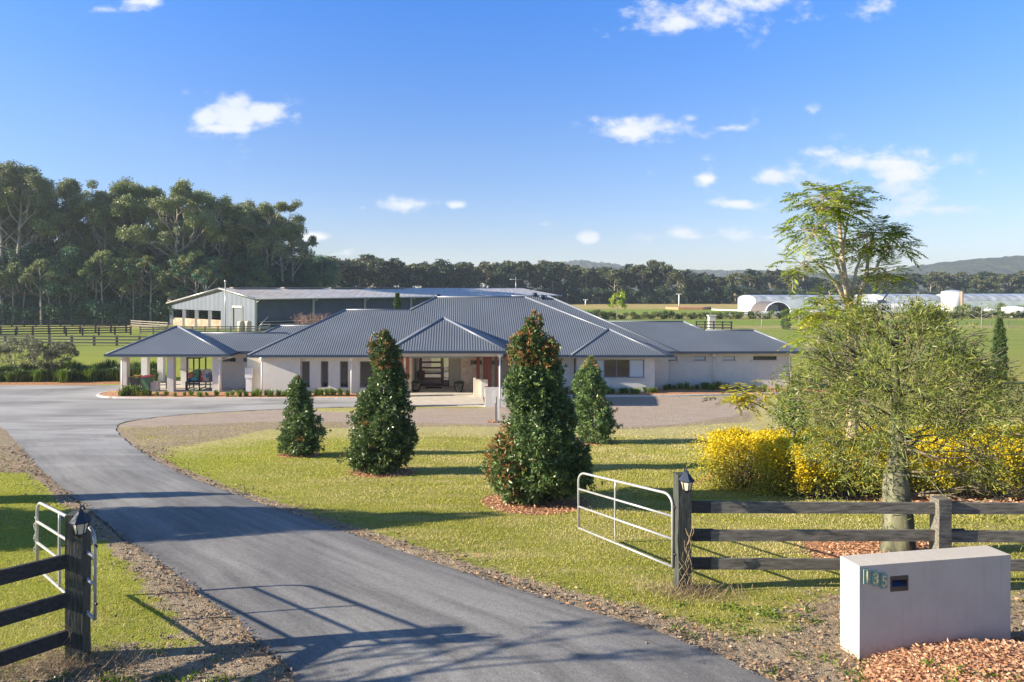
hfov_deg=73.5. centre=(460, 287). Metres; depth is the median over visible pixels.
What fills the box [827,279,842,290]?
gum tree
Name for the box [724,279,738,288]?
gum tree
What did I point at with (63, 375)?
strappy plant
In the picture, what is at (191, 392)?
strappy plant
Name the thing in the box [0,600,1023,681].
weeds
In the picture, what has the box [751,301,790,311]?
hoop shed
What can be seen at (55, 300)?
forest bush
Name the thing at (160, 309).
forest bush
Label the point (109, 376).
strappy plant
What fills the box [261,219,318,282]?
gum tree
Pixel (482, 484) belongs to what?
lawn grass
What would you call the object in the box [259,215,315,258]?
gum tree
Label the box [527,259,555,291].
gum tree
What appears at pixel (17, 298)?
forest bush
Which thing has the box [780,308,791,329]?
cypress
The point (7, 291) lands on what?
forest tree
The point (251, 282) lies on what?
forest tree
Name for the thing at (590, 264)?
hills
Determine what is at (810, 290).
distant bush
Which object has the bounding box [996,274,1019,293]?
gum tree
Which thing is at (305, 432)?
lilly pilly
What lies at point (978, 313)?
field bush
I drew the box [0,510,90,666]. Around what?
board fence
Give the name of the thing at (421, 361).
door
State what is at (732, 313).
field bush
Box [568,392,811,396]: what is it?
kerb
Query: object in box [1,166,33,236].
gum tree
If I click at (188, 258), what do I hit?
slender tree
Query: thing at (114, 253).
forest tree
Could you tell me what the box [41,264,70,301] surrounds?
forest tree
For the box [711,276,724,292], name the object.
gum tree
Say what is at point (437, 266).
gum tree
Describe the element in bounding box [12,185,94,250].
gum tree
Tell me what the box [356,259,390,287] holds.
gum tree
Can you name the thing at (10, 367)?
strappy plant
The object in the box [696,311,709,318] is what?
field bush
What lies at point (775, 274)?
gum tree
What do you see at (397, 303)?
cypress
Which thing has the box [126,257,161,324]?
slender tree
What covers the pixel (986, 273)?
gum tree
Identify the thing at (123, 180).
gum tree
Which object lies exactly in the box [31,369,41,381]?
strappy plant
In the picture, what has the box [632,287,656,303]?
distant bush
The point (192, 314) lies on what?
forest bush
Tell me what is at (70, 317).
forest bush
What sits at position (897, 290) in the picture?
distant bush
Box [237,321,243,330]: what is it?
water tank
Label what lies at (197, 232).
gum tree
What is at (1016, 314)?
field bush
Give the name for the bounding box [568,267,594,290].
gum tree
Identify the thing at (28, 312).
forest bush
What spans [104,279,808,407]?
house
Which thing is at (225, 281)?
tall mast
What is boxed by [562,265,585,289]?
gum tree
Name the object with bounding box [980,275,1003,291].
gum tree
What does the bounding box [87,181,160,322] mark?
gum tree
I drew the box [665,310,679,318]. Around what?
field bush
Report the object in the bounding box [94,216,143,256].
gum tree
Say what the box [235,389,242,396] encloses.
strappy plant
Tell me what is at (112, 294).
forest tree
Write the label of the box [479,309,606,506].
lilly pilly
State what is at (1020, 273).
gum tree
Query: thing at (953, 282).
gum tree
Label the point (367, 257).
gum tree
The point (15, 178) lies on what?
gum tree
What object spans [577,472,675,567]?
farm gate
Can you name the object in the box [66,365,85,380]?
strappy plant
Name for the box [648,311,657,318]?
field bush
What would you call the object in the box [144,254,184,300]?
forest tree
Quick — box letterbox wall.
[840,545,1010,659]
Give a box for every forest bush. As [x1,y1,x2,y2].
[0,295,46,323]
[0,300,21,324]
[1,296,22,314]
[3,293,31,323]
[14,296,52,323]
[35,296,75,323]
[37,293,81,323]
[38,302,76,323]
[60,306,78,323]
[71,297,88,323]
[72,298,127,323]
[73,295,108,323]
[85,294,117,322]
[106,294,143,323]
[120,294,146,323]
[121,307,147,322]
[133,300,163,323]
[145,299,178,323]
[164,298,181,321]
[180,310,201,317]
[192,310,220,319]
[200,290,220,318]
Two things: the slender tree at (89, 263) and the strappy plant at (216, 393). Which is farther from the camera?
the slender tree at (89, 263)
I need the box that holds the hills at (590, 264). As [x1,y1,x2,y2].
[524,260,853,290]
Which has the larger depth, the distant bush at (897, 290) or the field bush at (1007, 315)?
the distant bush at (897, 290)
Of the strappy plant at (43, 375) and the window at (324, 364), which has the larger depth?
the strappy plant at (43, 375)
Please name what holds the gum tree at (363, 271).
on the ground at (648, 415)
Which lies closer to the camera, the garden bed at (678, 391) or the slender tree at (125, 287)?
the garden bed at (678, 391)
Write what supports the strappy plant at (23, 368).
on the ground at (648, 415)
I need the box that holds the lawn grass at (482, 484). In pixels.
[0,410,1023,681]
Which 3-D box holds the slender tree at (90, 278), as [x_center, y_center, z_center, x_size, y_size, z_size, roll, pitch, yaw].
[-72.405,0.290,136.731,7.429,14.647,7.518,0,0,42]
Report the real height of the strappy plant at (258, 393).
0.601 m
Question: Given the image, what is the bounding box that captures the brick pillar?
[707,315,716,328]
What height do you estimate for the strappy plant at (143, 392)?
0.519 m
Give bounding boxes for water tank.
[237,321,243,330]
[244,321,251,330]
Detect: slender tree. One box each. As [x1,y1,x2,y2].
[0,260,9,278]
[0,262,35,324]
[0,266,19,324]
[6,258,44,323]
[18,258,63,323]
[28,274,64,323]
[41,269,75,323]
[61,255,106,323]
[63,270,89,323]
[78,250,126,323]
[79,254,120,323]
[100,257,146,312]
[119,276,149,324]
[126,255,168,324]
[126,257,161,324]
[149,272,171,323]
[159,254,202,317]
[161,278,188,317]
[174,249,217,293]
[182,256,221,291]
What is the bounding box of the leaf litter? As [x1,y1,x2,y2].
[0,445,1023,681]
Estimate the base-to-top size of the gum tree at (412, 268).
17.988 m
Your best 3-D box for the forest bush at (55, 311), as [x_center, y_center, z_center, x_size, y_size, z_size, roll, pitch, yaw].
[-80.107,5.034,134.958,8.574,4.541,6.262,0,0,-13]
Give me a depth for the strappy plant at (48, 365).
54.33 m
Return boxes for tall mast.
[224,280,226,330]
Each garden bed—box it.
[100,391,409,397]
[567,387,807,394]
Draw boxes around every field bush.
[590,309,600,316]
[600,311,608,319]
[606,311,620,318]
[619,312,629,318]
[629,311,638,318]
[637,312,650,318]
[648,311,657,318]
[655,310,669,318]
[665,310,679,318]
[674,312,687,318]
[685,312,697,318]
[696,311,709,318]
[716,311,727,318]
[723,310,738,318]
[734,312,744,318]
[745,310,756,318]
[752,311,765,318]
[762,310,775,318]
[774,310,785,318]
[948,311,962,317]
[953,303,977,311]
[957,310,975,317]
[969,311,979,317]
[972,306,985,312]
[979,311,990,317]
[985,309,1005,317]
[994,302,1006,310]
[998,310,1011,317]
[1011,310,1023,317]
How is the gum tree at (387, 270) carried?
on the ground at (648, 415)
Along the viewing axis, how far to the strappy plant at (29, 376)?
53.12 m
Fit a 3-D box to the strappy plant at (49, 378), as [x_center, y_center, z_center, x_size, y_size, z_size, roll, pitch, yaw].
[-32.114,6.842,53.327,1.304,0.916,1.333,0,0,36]
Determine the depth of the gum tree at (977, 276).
384.35 m
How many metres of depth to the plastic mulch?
211.82 m
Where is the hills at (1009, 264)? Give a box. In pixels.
[798,255,1023,291]
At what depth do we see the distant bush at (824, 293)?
369.39 m
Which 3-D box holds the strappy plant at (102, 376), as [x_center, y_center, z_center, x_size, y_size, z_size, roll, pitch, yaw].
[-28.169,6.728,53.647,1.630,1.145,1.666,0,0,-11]
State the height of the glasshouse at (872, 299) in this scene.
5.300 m
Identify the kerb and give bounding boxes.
[97,391,377,398]
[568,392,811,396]
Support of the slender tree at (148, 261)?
on the ground at (648, 415)
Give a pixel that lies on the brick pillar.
(711, 317)
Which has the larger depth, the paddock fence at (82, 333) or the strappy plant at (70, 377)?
the paddock fence at (82, 333)
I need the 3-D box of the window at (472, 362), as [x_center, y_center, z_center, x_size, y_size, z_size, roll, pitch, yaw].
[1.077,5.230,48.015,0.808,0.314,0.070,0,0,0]
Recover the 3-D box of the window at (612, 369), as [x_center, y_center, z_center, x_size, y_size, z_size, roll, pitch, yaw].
[10.770,5.626,47.042,3.984,1.385,0.223,0,0,0]
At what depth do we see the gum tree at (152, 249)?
160.30 m
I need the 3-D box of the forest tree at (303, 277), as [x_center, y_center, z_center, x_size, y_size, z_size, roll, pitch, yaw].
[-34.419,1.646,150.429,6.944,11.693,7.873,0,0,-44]
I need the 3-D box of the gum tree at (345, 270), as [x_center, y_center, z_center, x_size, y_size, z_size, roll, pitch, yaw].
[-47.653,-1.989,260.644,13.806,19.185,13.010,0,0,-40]
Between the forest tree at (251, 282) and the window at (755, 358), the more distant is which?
the forest tree at (251, 282)
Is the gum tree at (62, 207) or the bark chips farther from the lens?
the gum tree at (62, 207)
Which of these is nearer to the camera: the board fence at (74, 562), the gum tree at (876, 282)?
the board fence at (74, 562)
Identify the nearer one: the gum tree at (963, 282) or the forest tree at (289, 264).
the forest tree at (289, 264)
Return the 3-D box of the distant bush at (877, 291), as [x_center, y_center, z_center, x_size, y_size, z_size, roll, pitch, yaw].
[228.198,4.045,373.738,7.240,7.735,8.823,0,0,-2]
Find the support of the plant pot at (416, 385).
on the porch slab
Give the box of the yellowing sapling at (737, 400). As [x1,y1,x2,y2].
[702,380,795,461]
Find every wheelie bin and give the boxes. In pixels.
[129,375,142,389]
[140,375,153,389]
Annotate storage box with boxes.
[150,381,160,390]
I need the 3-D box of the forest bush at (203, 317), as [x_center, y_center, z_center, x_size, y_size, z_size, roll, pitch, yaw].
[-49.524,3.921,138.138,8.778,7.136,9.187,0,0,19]
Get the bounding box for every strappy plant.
[0,365,9,372]
[0,371,7,381]
[3,371,14,381]
[4,364,17,372]
[7,367,29,381]
[15,361,31,371]
[19,372,26,381]
[24,369,36,381]
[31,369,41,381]
[38,368,54,381]
[44,360,54,370]
[46,371,53,381]
[51,370,58,381]
[55,366,73,382]
[60,360,81,371]
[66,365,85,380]
[68,371,75,380]
[77,370,85,381]
[79,367,98,381]
[90,362,102,368]
[92,366,102,380]
[95,367,106,380]
[97,360,110,369]
[99,357,117,369]
[99,366,116,380]
[110,370,118,380]
[112,366,130,380]
[117,389,125,395]
[120,384,132,395]
[130,359,140,369]
[130,366,140,375]
[130,384,140,395]
[140,388,146,395]
[146,389,152,395]
[150,361,156,370]
[150,369,158,380]
[187,389,194,395]
[196,391,202,396]
[213,389,219,395]
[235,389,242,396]
[254,388,261,396]
[267,389,273,396]
[276,389,284,395]
[313,388,322,395]
[317,388,323,395]
[324,387,331,395]
[336,388,344,395]
[634,387,640,393]
[677,382,683,388]
[682,382,691,388]
[702,382,709,388]
[707,382,717,389]
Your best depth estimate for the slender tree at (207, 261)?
133.54 m
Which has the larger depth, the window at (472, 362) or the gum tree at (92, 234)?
the gum tree at (92, 234)
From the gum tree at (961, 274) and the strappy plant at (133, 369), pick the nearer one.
the strappy plant at (133, 369)
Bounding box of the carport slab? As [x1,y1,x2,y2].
[140,381,244,391]
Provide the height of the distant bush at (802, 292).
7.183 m
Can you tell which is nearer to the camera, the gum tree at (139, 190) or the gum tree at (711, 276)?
the gum tree at (139, 190)
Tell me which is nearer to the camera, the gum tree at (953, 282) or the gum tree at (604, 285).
the gum tree at (604, 285)
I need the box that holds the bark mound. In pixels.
[836,637,1023,681]
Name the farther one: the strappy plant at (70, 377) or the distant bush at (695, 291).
the distant bush at (695, 291)
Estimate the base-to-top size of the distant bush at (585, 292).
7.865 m
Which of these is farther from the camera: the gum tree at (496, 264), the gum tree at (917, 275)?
the gum tree at (917, 275)
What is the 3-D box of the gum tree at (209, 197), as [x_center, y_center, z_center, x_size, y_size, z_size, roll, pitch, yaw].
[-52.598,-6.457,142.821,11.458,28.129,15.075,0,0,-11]
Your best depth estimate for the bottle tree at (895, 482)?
11.26 m
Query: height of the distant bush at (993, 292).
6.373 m
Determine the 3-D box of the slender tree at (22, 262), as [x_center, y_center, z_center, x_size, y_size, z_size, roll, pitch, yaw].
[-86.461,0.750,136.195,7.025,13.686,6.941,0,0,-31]
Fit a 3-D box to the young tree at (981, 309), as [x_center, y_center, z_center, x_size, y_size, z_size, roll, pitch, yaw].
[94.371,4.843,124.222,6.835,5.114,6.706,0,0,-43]
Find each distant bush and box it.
[541,287,566,300]
[555,288,573,302]
[566,288,590,303]
[566,292,588,303]
[581,288,593,303]
[587,287,610,303]
[600,288,614,303]
[606,293,620,303]
[615,290,632,303]
[623,288,634,302]
[627,289,644,303]
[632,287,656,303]
[638,285,664,303]
[653,288,668,303]
[654,287,676,303]
[669,289,684,302]
[676,291,693,303]
[686,286,704,303]
[697,290,712,303]
[699,291,717,303]
[714,291,731,303]
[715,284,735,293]
[722,287,739,303]
[732,286,755,302]
[766,290,782,294]
[773,288,787,294]
[787,289,809,294]
[809,287,824,294]
[811,290,832,294]
[870,288,885,293]
[887,286,903,293]
[902,286,916,293]
[915,290,934,294]
[954,287,979,293]
[986,291,1002,293]
[1004,286,1018,293]
[1009,288,1023,293]
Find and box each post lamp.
[69,504,91,537]
[678,467,694,492]
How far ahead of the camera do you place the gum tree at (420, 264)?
313.26 m
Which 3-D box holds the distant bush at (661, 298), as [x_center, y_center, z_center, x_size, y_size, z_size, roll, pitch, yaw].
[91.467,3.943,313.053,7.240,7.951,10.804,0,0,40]
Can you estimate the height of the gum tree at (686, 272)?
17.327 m
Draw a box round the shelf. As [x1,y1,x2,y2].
[185,381,211,389]
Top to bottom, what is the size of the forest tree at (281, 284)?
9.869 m
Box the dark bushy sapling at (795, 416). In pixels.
[774,386,811,482]
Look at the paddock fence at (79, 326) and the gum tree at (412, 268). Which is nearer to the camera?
the paddock fence at (79, 326)
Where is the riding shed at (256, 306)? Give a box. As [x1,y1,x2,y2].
[166,287,561,330]
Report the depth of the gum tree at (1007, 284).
379.16 m
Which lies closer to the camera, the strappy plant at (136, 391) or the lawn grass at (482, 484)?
the lawn grass at (482, 484)
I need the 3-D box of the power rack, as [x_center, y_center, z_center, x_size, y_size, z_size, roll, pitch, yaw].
[-18.905,6.062,48.840,0.948,2.364,1.280,0,0,0]
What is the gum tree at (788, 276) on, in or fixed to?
on the ground at (648, 415)
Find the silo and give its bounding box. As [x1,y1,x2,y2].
[941,290,963,312]
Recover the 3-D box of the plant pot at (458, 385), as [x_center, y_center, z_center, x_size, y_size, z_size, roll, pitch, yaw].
[-0.111,6.803,47.315,0.838,0.874,0.798,0,0,0]
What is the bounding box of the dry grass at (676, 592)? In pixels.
[0,519,779,681]
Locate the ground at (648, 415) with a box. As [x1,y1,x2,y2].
[0,291,1023,681]
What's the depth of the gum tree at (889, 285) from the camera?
376.60 m
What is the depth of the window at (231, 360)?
49.48 m
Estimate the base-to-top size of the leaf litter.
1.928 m
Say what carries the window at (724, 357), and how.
in the house
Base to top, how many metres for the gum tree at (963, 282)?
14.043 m
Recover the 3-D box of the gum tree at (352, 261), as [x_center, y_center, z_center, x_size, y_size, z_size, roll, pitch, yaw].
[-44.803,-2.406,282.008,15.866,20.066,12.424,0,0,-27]
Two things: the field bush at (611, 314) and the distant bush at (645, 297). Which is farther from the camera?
the distant bush at (645, 297)
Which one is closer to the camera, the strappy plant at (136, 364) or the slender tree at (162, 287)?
the strappy plant at (136, 364)
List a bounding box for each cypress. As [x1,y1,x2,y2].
[393,292,401,308]
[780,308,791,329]
[989,317,1009,380]
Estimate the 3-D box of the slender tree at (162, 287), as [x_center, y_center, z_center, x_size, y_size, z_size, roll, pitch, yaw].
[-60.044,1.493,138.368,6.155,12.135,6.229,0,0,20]
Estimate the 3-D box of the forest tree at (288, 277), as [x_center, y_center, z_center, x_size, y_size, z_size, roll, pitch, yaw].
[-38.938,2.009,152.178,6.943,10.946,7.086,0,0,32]
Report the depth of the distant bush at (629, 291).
311.00 m
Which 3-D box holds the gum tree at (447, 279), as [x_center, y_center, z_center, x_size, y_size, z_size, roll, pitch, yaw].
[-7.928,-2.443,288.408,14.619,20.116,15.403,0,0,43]
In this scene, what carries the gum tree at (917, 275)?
on the ground at (648, 415)
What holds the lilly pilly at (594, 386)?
on the ground at (648, 415)
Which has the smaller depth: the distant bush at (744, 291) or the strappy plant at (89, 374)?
the strappy plant at (89, 374)
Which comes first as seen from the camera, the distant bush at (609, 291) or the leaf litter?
the leaf litter
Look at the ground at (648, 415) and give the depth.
13.40 m
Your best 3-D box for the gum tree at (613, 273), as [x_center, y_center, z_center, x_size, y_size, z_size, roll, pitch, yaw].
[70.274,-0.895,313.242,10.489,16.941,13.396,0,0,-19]
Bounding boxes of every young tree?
[607,288,626,320]
[752,309,768,328]
[789,307,811,328]
[958,302,1001,327]
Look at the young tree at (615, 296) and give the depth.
127.89 m
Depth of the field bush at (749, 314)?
160.09 m
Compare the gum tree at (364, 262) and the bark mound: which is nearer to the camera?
the bark mound
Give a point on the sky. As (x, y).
(676, 133)
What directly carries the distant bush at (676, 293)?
on the ground at (648, 415)
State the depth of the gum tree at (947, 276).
381.69 m
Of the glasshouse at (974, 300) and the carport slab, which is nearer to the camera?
the carport slab
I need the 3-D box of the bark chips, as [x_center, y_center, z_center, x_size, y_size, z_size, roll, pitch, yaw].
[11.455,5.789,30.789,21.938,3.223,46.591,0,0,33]
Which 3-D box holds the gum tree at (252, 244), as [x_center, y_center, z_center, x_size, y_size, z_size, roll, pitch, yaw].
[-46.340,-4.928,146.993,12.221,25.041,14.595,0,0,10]
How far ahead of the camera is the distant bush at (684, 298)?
308.87 m
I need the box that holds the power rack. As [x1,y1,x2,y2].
[186,357,206,389]
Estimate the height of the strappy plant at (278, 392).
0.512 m
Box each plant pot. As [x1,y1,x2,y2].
[411,380,420,391]
[453,380,463,392]
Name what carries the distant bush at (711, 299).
on the ground at (648, 415)
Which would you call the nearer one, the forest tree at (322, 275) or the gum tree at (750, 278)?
the forest tree at (322, 275)
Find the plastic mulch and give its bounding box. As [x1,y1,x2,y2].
[712,309,845,314]
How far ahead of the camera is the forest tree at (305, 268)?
167.77 m
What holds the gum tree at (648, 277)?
on the ground at (648, 415)
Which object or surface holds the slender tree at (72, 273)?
on the ground at (648, 415)
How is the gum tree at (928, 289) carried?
on the ground at (648, 415)
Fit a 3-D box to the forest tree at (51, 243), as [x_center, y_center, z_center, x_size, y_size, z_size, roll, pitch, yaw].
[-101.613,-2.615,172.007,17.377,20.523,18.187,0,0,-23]
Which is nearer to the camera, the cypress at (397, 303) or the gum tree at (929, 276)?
the cypress at (397, 303)
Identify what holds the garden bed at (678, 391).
on the ground at (648, 415)
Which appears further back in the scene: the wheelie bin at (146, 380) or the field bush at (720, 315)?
the field bush at (720, 315)
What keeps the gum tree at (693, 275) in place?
on the ground at (648, 415)
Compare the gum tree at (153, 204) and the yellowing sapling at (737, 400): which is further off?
the gum tree at (153, 204)
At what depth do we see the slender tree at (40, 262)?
132.12 m
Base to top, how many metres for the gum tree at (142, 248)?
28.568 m
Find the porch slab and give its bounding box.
[409,386,484,406]
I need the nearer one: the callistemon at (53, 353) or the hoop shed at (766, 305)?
the callistemon at (53, 353)
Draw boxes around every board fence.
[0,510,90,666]
[673,472,1023,590]
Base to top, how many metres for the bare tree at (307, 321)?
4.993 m
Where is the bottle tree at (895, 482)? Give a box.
[761,291,1023,552]
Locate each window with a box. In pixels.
[222,358,236,363]
[302,361,311,389]
[319,361,329,389]
[340,361,349,389]
[358,361,372,389]
[470,360,481,364]
[491,360,501,364]
[591,360,645,379]
[668,356,678,362]
[693,356,707,361]
[721,356,736,361]
[752,356,778,361]
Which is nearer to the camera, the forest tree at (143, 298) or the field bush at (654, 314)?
the forest tree at (143, 298)
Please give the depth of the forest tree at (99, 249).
165.19 m
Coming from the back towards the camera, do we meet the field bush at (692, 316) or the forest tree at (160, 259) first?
the field bush at (692, 316)
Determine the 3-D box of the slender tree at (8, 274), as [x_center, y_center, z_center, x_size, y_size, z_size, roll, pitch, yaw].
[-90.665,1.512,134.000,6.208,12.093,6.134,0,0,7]
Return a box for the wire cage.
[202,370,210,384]
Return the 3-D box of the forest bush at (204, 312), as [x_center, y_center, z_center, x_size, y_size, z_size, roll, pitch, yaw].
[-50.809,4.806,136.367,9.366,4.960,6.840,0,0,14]
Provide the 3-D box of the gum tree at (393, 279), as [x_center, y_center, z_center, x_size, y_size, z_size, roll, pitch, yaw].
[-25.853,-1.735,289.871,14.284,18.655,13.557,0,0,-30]
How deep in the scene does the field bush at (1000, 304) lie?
175.86 m
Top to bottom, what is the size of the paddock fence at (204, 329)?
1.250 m
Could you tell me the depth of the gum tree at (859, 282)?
372.99 m
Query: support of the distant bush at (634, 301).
on the ground at (648, 415)
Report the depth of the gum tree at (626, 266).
327.87 m
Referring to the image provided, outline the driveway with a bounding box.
[0,385,773,681]
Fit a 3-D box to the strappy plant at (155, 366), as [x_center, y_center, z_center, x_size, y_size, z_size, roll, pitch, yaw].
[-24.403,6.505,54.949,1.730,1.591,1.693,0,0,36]
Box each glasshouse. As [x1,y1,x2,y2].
[738,295,856,310]
[855,294,877,305]
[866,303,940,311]
[870,294,940,303]
[937,294,1023,310]
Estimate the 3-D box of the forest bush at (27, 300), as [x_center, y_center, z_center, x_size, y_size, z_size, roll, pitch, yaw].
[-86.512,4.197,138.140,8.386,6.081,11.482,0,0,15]
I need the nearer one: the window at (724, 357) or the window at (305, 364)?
the window at (305, 364)
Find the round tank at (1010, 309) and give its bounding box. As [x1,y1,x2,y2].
[1001,306,1023,316]
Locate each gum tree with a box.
[0,159,53,321]
[0,161,54,323]
[0,177,60,248]
[0,183,80,268]
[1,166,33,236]
[2,199,88,250]
[3,232,17,244]
[6,187,57,243]
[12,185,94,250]
[23,177,104,247]
[23,181,91,244]
[57,188,137,256]
[57,195,133,259]
[61,217,119,253]
[67,220,116,256]
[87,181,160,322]
[91,176,155,252]
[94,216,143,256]
[94,233,157,296]
[95,181,172,254]
[115,177,215,298]
[116,225,174,264]
[118,181,199,256]
[128,215,198,256]
[138,190,220,255]
[164,237,218,256]
[167,189,236,292]
[179,200,243,284]
[180,191,239,256]
[198,204,259,267]
[217,210,272,286]
[219,202,262,268]
[227,198,305,277]
[232,203,303,272]
[238,198,277,274]
[245,202,307,266]
[247,222,308,281]
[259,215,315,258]
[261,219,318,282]
[332,258,351,283]
[336,260,359,286]
[343,258,365,279]
[345,261,375,286]
[353,253,383,286]
[354,254,371,286]
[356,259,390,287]
[369,258,389,279]
[369,260,399,286]
[383,260,414,287]
[385,258,409,286]
[385,263,413,286]
[397,263,422,283]
[411,261,428,267]
[414,263,440,287]
[422,258,459,287]
[430,264,455,284]
[450,262,484,287]
[454,263,470,283]
[469,261,500,287]
[472,263,497,286]
[484,262,508,285]
[489,264,519,287]
[498,261,527,283]
[514,261,540,287]
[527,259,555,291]
[527,262,556,289]
[538,262,569,289]
[545,262,572,286]
[548,264,575,283]
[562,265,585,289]
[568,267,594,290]
[573,268,598,287]
[589,267,600,302]
[591,267,616,288]
[596,273,617,292]
[599,268,625,303]
[613,270,637,303]
[616,264,642,289]
[628,264,656,286]
[638,265,665,289]
[640,259,665,285]
[649,261,673,287]
[651,264,677,303]
[662,269,686,303]
[672,274,690,285]
[681,269,692,288]
[685,272,700,291]
[687,277,707,303]
[695,276,714,303]
[697,272,711,280]
[701,274,719,289]
[709,278,726,291]
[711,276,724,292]
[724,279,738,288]
[727,272,746,286]
[737,269,763,290]
[737,275,759,288]
[750,271,770,290]
[762,274,777,284]
[763,269,781,290]
[771,281,790,289]
[775,273,794,290]
[779,271,804,294]
[798,278,815,290]
[812,277,828,285]
[820,280,834,288]
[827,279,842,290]
[849,275,870,293]
[869,278,884,289]
[877,274,897,289]
[889,274,911,285]
[899,274,918,288]
[909,272,922,283]
[917,272,940,291]
[922,271,937,291]
[924,272,947,290]
[940,272,959,287]
[944,278,960,288]
[950,271,974,289]
[954,276,971,290]
[968,278,985,289]
[972,274,986,287]
[976,271,999,290]
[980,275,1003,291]
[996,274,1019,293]
[1001,274,1023,289]
[1011,271,1023,287]
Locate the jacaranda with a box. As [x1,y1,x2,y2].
[765,180,927,489]
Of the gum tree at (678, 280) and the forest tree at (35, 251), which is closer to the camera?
the forest tree at (35, 251)
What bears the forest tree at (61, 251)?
on the ground at (648, 415)
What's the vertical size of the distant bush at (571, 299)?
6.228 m
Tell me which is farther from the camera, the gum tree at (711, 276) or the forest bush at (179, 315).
the gum tree at (711, 276)
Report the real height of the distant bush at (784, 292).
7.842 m
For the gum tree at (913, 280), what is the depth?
378.65 m
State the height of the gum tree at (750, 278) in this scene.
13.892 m
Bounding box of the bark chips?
[275,390,1023,641]
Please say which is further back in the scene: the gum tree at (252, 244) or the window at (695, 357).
the gum tree at (252, 244)
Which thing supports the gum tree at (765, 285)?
on the ground at (648, 415)
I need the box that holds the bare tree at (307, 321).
[292,311,329,324]
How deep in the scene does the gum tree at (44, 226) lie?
138.66 m
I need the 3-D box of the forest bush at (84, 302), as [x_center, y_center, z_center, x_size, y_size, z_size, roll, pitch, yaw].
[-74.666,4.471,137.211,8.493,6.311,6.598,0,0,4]
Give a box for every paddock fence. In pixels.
[0,319,131,325]
[0,325,126,333]
[0,327,131,335]
[0,335,147,345]
[131,320,168,328]
[139,326,269,333]
[695,321,731,328]
[889,321,1023,326]
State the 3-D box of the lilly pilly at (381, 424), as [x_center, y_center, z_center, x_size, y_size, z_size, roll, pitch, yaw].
[-2.351,3.279,19.675,2.351,4.286,2.133,0,0,0]
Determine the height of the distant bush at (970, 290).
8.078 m
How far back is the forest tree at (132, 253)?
138.36 m
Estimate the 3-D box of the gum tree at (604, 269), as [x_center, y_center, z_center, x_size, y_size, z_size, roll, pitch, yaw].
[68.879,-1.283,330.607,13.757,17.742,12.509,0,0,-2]
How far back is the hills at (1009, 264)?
1164.76 m
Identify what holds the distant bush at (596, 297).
on the ground at (648, 415)
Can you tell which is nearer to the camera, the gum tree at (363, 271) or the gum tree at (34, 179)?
the gum tree at (34, 179)
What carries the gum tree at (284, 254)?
on the ground at (648, 415)
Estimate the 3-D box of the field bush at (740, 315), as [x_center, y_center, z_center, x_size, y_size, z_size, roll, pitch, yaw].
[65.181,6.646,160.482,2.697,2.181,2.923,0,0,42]
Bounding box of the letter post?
[493,390,499,421]
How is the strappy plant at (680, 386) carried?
on the garden bed at (678, 391)
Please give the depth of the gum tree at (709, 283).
313.45 m
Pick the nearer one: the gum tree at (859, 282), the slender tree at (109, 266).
the slender tree at (109, 266)
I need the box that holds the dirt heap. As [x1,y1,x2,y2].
[666,306,710,309]
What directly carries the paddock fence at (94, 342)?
on the ground at (648, 415)
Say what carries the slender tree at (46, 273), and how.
on the ground at (648, 415)
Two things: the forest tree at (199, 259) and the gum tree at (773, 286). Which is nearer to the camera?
the forest tree at (199, 259)
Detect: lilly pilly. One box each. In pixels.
[276,374,331,456]
[336,329,418,475]
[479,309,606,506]
[570,355,623,444]
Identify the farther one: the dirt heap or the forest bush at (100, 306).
the dirt heap
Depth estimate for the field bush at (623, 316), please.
158.30 m
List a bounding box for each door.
[233,308,240,329]
[420,358,442,384]
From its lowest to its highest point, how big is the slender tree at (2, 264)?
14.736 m
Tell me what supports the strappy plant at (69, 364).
on the ground at (648, 415)
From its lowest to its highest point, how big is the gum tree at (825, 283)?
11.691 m
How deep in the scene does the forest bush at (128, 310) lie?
135.79 m
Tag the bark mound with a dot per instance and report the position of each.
(892, 666)
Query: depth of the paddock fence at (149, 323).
123.88 m
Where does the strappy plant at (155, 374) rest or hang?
on the ground at (648, 415)
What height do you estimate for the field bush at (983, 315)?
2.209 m
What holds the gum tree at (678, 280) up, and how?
on the ground at (648, 415)
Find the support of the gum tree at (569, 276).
on the ground at (648, 415)
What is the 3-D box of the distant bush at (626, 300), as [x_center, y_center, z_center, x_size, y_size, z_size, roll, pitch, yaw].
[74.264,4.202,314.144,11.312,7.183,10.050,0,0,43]
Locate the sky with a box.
[0,0,1023,299]
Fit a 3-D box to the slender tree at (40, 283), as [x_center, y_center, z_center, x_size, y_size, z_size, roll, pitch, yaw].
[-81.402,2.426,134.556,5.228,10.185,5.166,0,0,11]
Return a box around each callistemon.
[0,335,43,370]
[25,339,79,371]
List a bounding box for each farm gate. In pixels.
[33,502,97,620]
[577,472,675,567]
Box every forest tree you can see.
[0,247,41,296]
[0,256,11,295]
[0,277,29,298]
[3,241,21,255]
[17,241,59,323]
[34,279,59,299]
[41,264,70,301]
[43,244,91,323]
[44,237,59,253]
[49,239,101,269]
[60,267,99,301]
[80,238,119,273]
[88,279,118,302]
[92,247,135,322]
[97,283,124,322]
[99,238,152,273]
[104,246,152,296]
[127,270,157,304]
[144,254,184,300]
[147,249,173,258]
[151,253,194,301]
[161,263,192,298]
[168,245,218,295]
[197,255,236,293]
[205,246,244,270]
[213,266,239,287]
[224,248,272,287]
[243,267,275,286]
[248,257,297,275]
[249,249,291,286]
[267,277,284,287]
[272,254,311,284]
[277,273,297,286]
[289,269,315,286]
[294,257,323,286]
[306,255,325,282]
[309,255,339,286]
[310,263,327,287]
[316,256,340,286]

